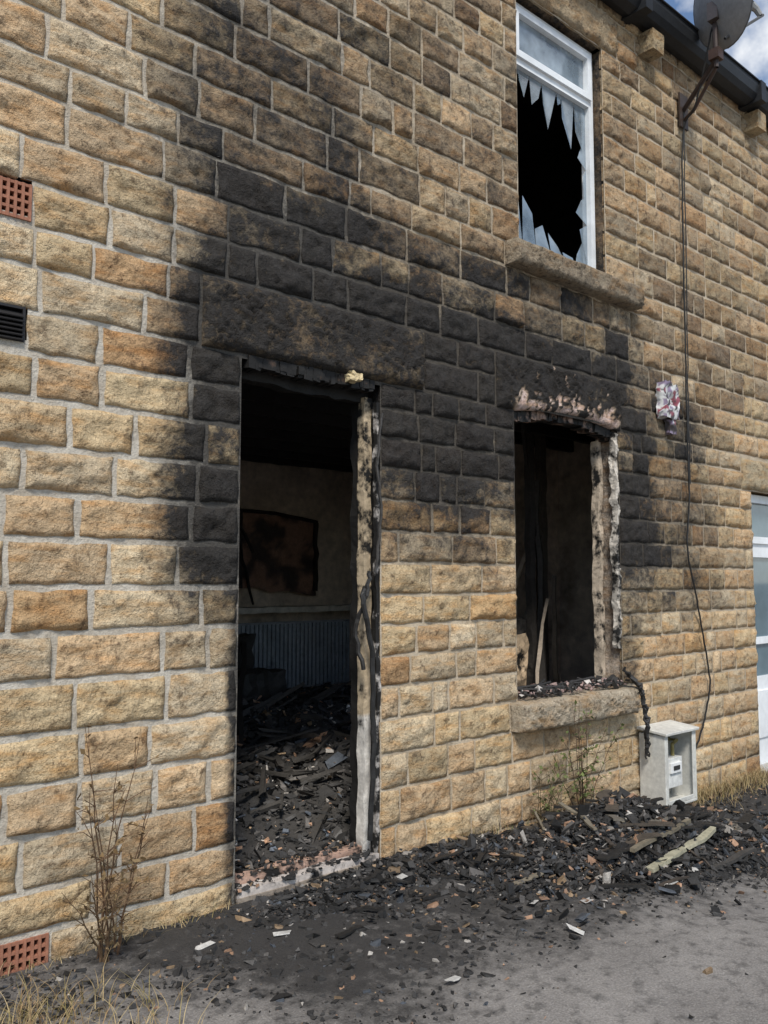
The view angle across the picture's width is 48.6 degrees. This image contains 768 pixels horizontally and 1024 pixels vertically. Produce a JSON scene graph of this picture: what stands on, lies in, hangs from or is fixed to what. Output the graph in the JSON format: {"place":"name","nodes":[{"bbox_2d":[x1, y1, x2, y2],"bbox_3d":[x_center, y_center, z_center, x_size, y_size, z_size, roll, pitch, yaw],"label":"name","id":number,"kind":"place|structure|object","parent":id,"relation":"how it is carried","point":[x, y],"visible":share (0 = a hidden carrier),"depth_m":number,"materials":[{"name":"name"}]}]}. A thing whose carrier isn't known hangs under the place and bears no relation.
{"place":"outdoors","nodes":[
{"label":"outdoors","id":0,"kind":"place"},
{"bbox_2d":[0,776,767,1023],"bbox_3d":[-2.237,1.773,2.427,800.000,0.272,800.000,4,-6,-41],"label":"ground","id":1,"kind":"structure","parent":0,"point":[636,978],"depth_m":3.21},
{"bbox_2d":[53,848,151,963],"bbox_3d":[-1.019,1.485,3.147,0.256,0.523,0.311,-3,-6,35],"label":"dried weed","id":2,"kind":"object","parent":1,"relation":"on","point":[106,917],"visible":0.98,"depth_m":3.18,"materials":[{"name":"brown plant"}]},
{"bbox_2d":[0,948,223,1023],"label":"dry grass","id":3,"kind":"structure","parent":1,"relation":"on","point":[29,1009],"depth_m":2.85,"materials":[{"name":"beige plant"}]},
{"bbox_2d":[73,723,162,959],"bbox_3d":[-1.034,1.289,3.279,0.351,0.935,0.245,4,-6,-41],"label":"dried weed","id":4,"kind":"object","parent":1,"relation":"on","point":[117,842],"visible":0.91,"depth_m":3.30,"materials":[{"name":"brown plant"}]},
{"bbox_2d":[0,901,239,979],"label":"dry grass","id":5,"kind":"structure","parent":1,"relation":"on","point":[59,958],"depth_m":3.37,"materials":[{"name":"beige plant"}]},
{"bbox_2d":[235,681,351,872],"bbox_3d":[-0.638,1.726,6.755,5.040,0.594,4.071,4,-6,-41],"label":"interior rubble","id":6,"kind":"object","parent":1,"relation":"on","point":[293,790],"visible":0.24,"depth_m":5.36,"materials":[{"name":"black wood"}]},
{"bbox_2d":[237,633,286,704],"bbox_3d":[-1.512,1.506,7.711,1.063,0.803,0.809,4,-6,-41],"label":"burnt sofa frame","id":7,"kind":"object","parent":6,"relation":"on","point":[259,681],"visible":0.15,"depth_m":7.68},
{"bbox_2d":[238,619,348,688],"bbox_3d":[-0.996,1.511,8.990,1.590,0.700,0.090,4,-6,-41],"label":"burnt radiator","id":8,"kind":"object","parent":6,"relation":"on","point":[311,653],"visible":0.73,"depth_m":9.07,"materials":[{"name":"metal"}]},
{"bbox_2d":[516,618,528,686],"bbox_3d":[0.836,1.371,6.708,0.540,1.079,0.492,4,-6,-41],"label":"window frame","id":9,"kind":"object","parent":6,"relation":"on","point":[522,650],"visible":0.11,"depth_m":6.67,"materials":[{"name":"beige wood"}]},
{"bbox_2d":[234,842,382,904],"bbox_3d":[-0.335,1.904,4.200,1.048,0.398,0.469,4,-6,-41],"label":"threshold","id":10,"kind":"object","parent":1,"relation":"on","point":[268,888],"visible":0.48,"depth_m":4.06,"materials":[{"name":"grey stone"}]},
{"bbox_2d":[241,355,380,852],"bbox_3d":[-0.388,0.506,4.241,0.877,2.503,0.266,4,-6,-41],"label":"door frame","id":11,"kind":"object","parent":10,"relation":"on","point":[285,377],"visible":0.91,"depth_m":4.47,"materials":[{"name":"beige wood"}]},
{"bbox_2d":[353,413,383,840],"bbox_3d":[-0.076,0.565,4.408,0.158,2.198,0.088,4,-6,-41],"label":"hanging cable","id":12,"kind":"object","parent":11,"relation":"attached to","point":[364,593],"visible":1,"depth_m":4.36,"materials":[{"name":"plastic"},{"name":"rubber"},{"name":"metal"}]},
{"bbox_2d":[25,49,621,685],"bbox_3d":[-0.397,-0.434,8.878,16.000,6.400,7.000,4,-6,-41],"label":"interior and back walls","id":13,"kind":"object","parent":1,"relation":"on","point":[549,177],"visible":0.08,"depth_m":8.24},
{"bbox_2d":[239,508,318,595],"bbox_3d":[-1.107,0.439,8.986,1.016,0.902,0.080,4,-6,-41],"label":"burnt wall board","id":14,"kind":"object","parent":13,"relation":"attached to","point":[284,556],"visible":0.89,"depth_m":9.02,"materials":[{"name":"brown wood"}]},
{"bbox_2d":[238,604,350,613],"bbox_3d":[-0.864,1.043,9.143,2.212,0.077,0.305,4,-6,-41],"label":"interior ledge","id":15,"kind":"object","parent":13,"relation":"attached to","point":[283,609],"visible":0.56,"depth_m":8.92,"materials":[{"name":"black wood"}]},
{"bbox_2d":[0,0,767,959],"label":"rock faced stones","id":16,"kind":"object","parent":13,"relation":"attached to","point":[46,760],"visible":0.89,"depth_m":4.44,"materials":[{"name":"stone"}]},
{"bbox_2d":[655,380,679,434],"bbox_3d":[2.134,-0.787,6.393,0.239,0.399,0.104,4,-6,-41],"label":"melted alarm box","id":17,"kind":"object","parent":16,"relation":"attached to","point":[668,402],"visible":1,"depth_m":6.36,"materials":[{"name":"plastic"}]},
{"bbox_2d":[637,27,765,137],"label":"stone corbels","id":18,"kind":"object","parent":16,"relation":"on","point":[651,43],"visible":1,"depth_m":6.51,"materials":[{"name":"stone"}]},
{"bbox_2d":[601,0,767,127],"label":"gutter","id":19,"kind":"object","parent":18,"relation":"on","point":[743,88],"visible":0.88,"depth_m":6.78,"materials":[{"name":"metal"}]},
{"bbox_2d":[237,383,594,760],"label":"charred timbers","id":20,"kind":"object","parent":13,"relation":"in","point":[291,429],"visible":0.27,"depth_m":7.08,"materials":[{"name":"black wood"}]},
{"bbox_2d":[342,0,767,843],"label":"opening reveals","id":21,"kind":"object","parent":13,"relation":"attached to","point":[612,660],"visible":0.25,"depth_m":6.06,"materials":[{"name":"stone"}]},
{"bbox_2d":[516,2,595,268],"bbox_3d":[1.154,-2.530,5.869,0.930,1.700,0.090,4,-6,-41],"label":"window frame","id":22,"kind":"object","parent":21,"relation":"attached to","point":[533,68],"visible":0.51,"depth_m":6.06,"materials":[{"name":"white plastic"}]},
{"bbox_2d":[517,19,587,264],"bbox_3d":[1.148,-2.535,5.875,0.830,1.590,0.026,4,-6,-41],"label":"broken glass","id":23,"kind":"object","parent":22,"relation":"attached to","point":[548,52],"visible":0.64,"depth_m":5.93,"materials":[{"name":"clear glass"}]},
{"bbox_2d":[514,411,622,694],"bbox_3d":[1.172,0.262,5.662,1.149,1.856,0.212,4,-6,-41],"label":"window frame","id":24,"kind":"object","parent":21,"relation":"attached to","point":[600,434],"visible":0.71,"depth_m":5.99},
{"bbox_2d":[0,0,767,960],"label":"mortar","id":25,"kind":"object","parent":1,"relation":"on","point":[18,348],"visible":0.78,"depth_m":4.00,"materials":[{"name":"grey concrete"}]},
{"bbox_2d":[0,302,25,341],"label":"air vent","id":26,"kind":"object","parent":25,"relation":"attached to","point":[12,322],"visible":0.9,"depth_m":3.31,"materials":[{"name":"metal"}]},
{"bbox_2d":[0,175,32,221],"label":"air vent","id":27,"kind":"object","parent":25,"relation":"attached to","point":[15,197],"visible":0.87,"depth_m":3.35,"materials":[{"name":"ceramic"}]},
{"bbox_2d":[0,933,48,976],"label":"air vent","id":28,"kind":"object","parent":25,"relation":"attached to","point":[19,953],"visible":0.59,"depth_m":3.20,"materials":[{"name":"ceramic"}]},
{"bbox_2d":[202,0,767,732],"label":"lintels and sills","id":29,"kind":"object","parent":25,"relation":"attached to","point":[240,318],"visible":1,"depth_m":5.18,"materials":[{"name":"stone"}]},
{"bbox_2d":[517,674,629,698],"bbox_3d":[1.187,1.141,5.570,1.156,0.091,0.273,4,-6,-41],"label":"sill debris","id":30,"kind":"object","parent":29,"relation":"on","point":[543,689],"visible":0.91,"depth_m":5.53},
{"bbox_2d":[622,666,650,758],"bbox_3d":[1.728,1.374,5.809,0.192,0.633,0.100,0,-5,1],"label":"melted cable bundle","id":31,"kind":"object","parent":29,"relation":"attached to","point":[645,707],"visible":1,"depth_m":5.79,"materials":[{"name":"black plastic"}]},
{"bbox_2d":[678,0,763,130],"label":"satellite dish","id":32,"kind":"object","parent":25,"relation":"attached to","point":[727,21],"visible":0.99,"depth_m":6.50,"materials":[{"name":"metal"}]},
{"bbox_2d":[681,27,711,748],"bbox_3d":[2.411,-0.972,6.522,0.232,5.506,0.436,0,-5,-1],"label":"aerial cable","id":33,"kind":"object","parent":32,"relation":"attached to","point":[686,358],"visible":0.98,"depth_m":6.60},
{"bbox_2d":[0,776,767,1023],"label":"charred debris","id":34,"kind":"object","parent":1,"relation":"on","point":[579,840],"visible":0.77,"depth_m":4.09,"materials":[{"name":"black wood"}]},
{"bbox_2d":[449,817,537,839],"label":"dry grass","id":35,"kind":"structure","parent":1,"relation":"on","point":[495,828],"depth_m":4.86,"materials":[{"name":"beige plant"}]},
{"bbox_2d":[321,789,766,937],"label":"charred planks","id":36,"kind":"object","parent":1,"relation":"on","point":[645,840],"visible":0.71,"depth_m":4.53,"materials":[{"name":"black wood"}]},
{"bbox_2d":[531,752,580,823],"bbox_3d":[1.015,1.709,5.061,0.430,0.522,0.259,4,-6,-41],"label":"dried weed","id":37,"kind":"object","parent":1,"relation":"on","point":[547,806],"visible":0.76,"depth_m":5.05,"materials":[{"name":"brown plant"}]},
{"bbox_2d":[549,699,623,804],"bbox_3d":[1.262,1.564,5.222,0.516,0.836,0.309,4,-6,-41],"label":"dried weed","id":38,"kind":"object","parent":1,"relation":"on","point":[585,795],"visible":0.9,"depth_m":5.27,"materials":[{"name":"plant"}]},
{"bbox_2d":[637,720,698,805],"bbox_3d":[1.999,1.868,5.949,0.440,0.744,0.230,4,-6,-41],"label":"gas meter box","id":39,"kind":"object","parent":1,"relation":"on","point":[668,770],"visible":0.86,"depth_m":5.91,"materials":[{"name":"plastic"}]},
{"bbox_2d":[693,763,767,807],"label":"dry grass","id":40,"kind":"structure","parent":1,"relation":"on","point":[747,780],"depth_m":6.53,"materials":[{"name":"beige plant"}]},
{"bbox_2d":[664,0,767,85],"label":"sky","id":41,"kind":"structure","parent":0,"point":[751,49],"materials":[{"name":"blue"}]},
{"bbox_2d":[751,494,767,775],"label":"neighbour door","id":42,"kind":"structure","parent":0,"point":[759,513],"depth_m":7.55,"materials":[{"name":"white plastic"}]}
]}

